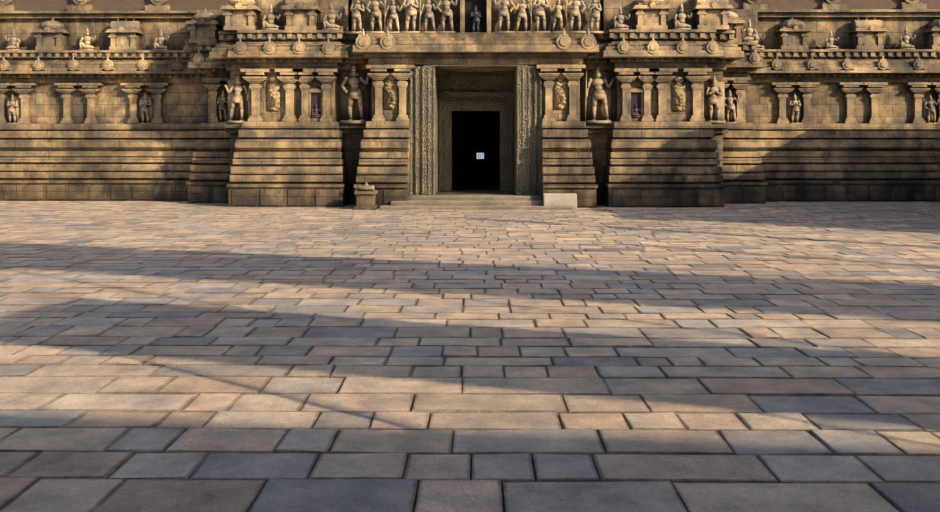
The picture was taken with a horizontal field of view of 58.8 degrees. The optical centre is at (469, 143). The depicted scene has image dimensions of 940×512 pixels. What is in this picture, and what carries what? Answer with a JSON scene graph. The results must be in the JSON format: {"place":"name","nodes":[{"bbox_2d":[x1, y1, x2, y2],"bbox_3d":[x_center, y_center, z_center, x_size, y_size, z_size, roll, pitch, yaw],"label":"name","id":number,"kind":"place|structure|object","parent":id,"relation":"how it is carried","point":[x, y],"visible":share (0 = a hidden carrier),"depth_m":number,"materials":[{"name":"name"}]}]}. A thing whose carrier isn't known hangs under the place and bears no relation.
{"place":"outdoors","nodes":[
{"label":"outdoors","id":0,"kind":"place"},
{"bbox_2d":[403,233,595,511],"bbox_3d":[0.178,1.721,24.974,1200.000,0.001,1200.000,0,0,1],"label":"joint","id":1,"kind":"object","parent":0,"point":[453,434],"depth_m":4.67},
{"bbox_2d":[0,201,939,511],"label":"pavement stones","id":2,"kind":"object","parent":1,"relation":"on","point":[224,357],"visible":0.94,"depth_m":6.56,"materials":[{"name":"beige stone"}]},
{"bbox_2d":[354,182,377,209],"bbox_3d":[-2.660,1.361,21.404,0.540,0.720,0.540,0,0,1],"label":"stone pedestal","id":3,"kind":"object","parent":2,"relation":"on","point":[366,193],"visible":0.94,"depth_m":21.18,"materials":[{"name":"stone"}]},
{"bbox_2d":[379,195,571,210],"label":"door steps","id":4,"kind":"structure","parent":2,"relation":"on","point":[477,202],"depth_m":21.59,"materials":[{"name":"beige stone"}]},
{"bbox_2d":[543,193,576,208],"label":"stone block","id":5,"kind":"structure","parent":2,"relation":"on","point":[559,199],"depth_m":21.35,"materials":[{"name":"white stone"}]},
{"bbox_2d":[5,0,937,194],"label":"temple wall","id":6,"kind":"structure","parent":1,"relation":"on","point":[186,103],"depth_m":24.85,"materials":[{"name":"beige stone"}]},
{"bbox_2d":[0,0,924,70],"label":"roundel ornaments","id":7,"kind":"object","parent":6,"relation":"on","point":[563,40],"visible":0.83,"depth_m":23.50,"materials":[{"name":"stone"}]},
{"bbox_2d":[0,29,939,207],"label":"stone base moldings","id":8,"kind":"structure","parent":6,"relation":"attached to","point":[612,164],"depth_m":23.27,"materials":[{"name":"beige stone"}]},
{"bbox_2d":[0,0,939,123],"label":"temple trim","id":9,"kind":"structure","parent":6,"relation":"attached to","point":[205,26],"depth_m":23.80,"materials":[{"name":"beige stone"}]},
{"bbox_2d":[0,0,939,49],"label":"hara wall","id":10,"kind":"structure","parent":6,"relation":"on","point":[821,23],"depth_m":24.94,"materials":[{"name":"stone"}]},
{"bbox_2d":[12,0,939,10],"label":"roof","id":11,"kind":"structure","parent":10,"relation":"on","point":[101,5],"depth_m":25.17,"materials":[{"name":"beige stone"}]},
{"bbox_2d":[4,0,938,123],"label":"statues","id":12,"kind":"object","parent":6,"relation":"on","point":[233,104],"visible":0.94,"depth_m":22.78,"materials":[{"name":"stone"}]},
{"bbox_2d":[409,64,541,194],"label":"door frame","id":13,"kind":"structure","parent":6,"relation":"attached to","point":[436,98],"depth_m":22.47,"materials":[{"name":"beige stone"}]},
{"bbox_2d":[311,92,640,116],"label":"niche statues","id":14,"kind":"object","parent":6,"relation":"attached to","point":[635,98],"visible":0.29,"depth_m":22.67,"materials":[{"name":"stone"}]},
{"bbox_2d":[452,111,499,189],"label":"doorway","id":15,"kind":"structure","parent":6,"relation":"attached to","point":[474,133],"depth_m":33.19,"materials":[{"name":"black"}]},
{"bbox_2d":[477,153,483,158],"bbox_3d":[0.407,0.504,33.097,0.283,0.234,0.010,0,0,1],"label":"window","id":16,"kind":"structure","parent":15,"relation":"attached to","point":[481,155],"depth_m":33.09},
{"bbox_2d":[267,73,684,110],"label":"relief sculptures","id":17,"kind":"object","parent":6,"relation":"attached to","point":[560,93],"visible":0.98,"depth_m":22.46,"materials":[{"name":"stone"}]},
{"bbox_2d":[470,5,481,32],"bbox_3d":[0.153,-3.353,22.674,0.330,0.794,0.183,0,0,1],"label":"statue","id":18,"kind":"object","parent":6,"relation":"attached to","point":[476,15],"visible":0.83,"depth_m":22.63,"materials":[{"name":"grey"}]},
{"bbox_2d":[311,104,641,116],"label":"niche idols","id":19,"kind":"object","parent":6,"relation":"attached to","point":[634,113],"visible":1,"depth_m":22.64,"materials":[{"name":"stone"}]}
]}

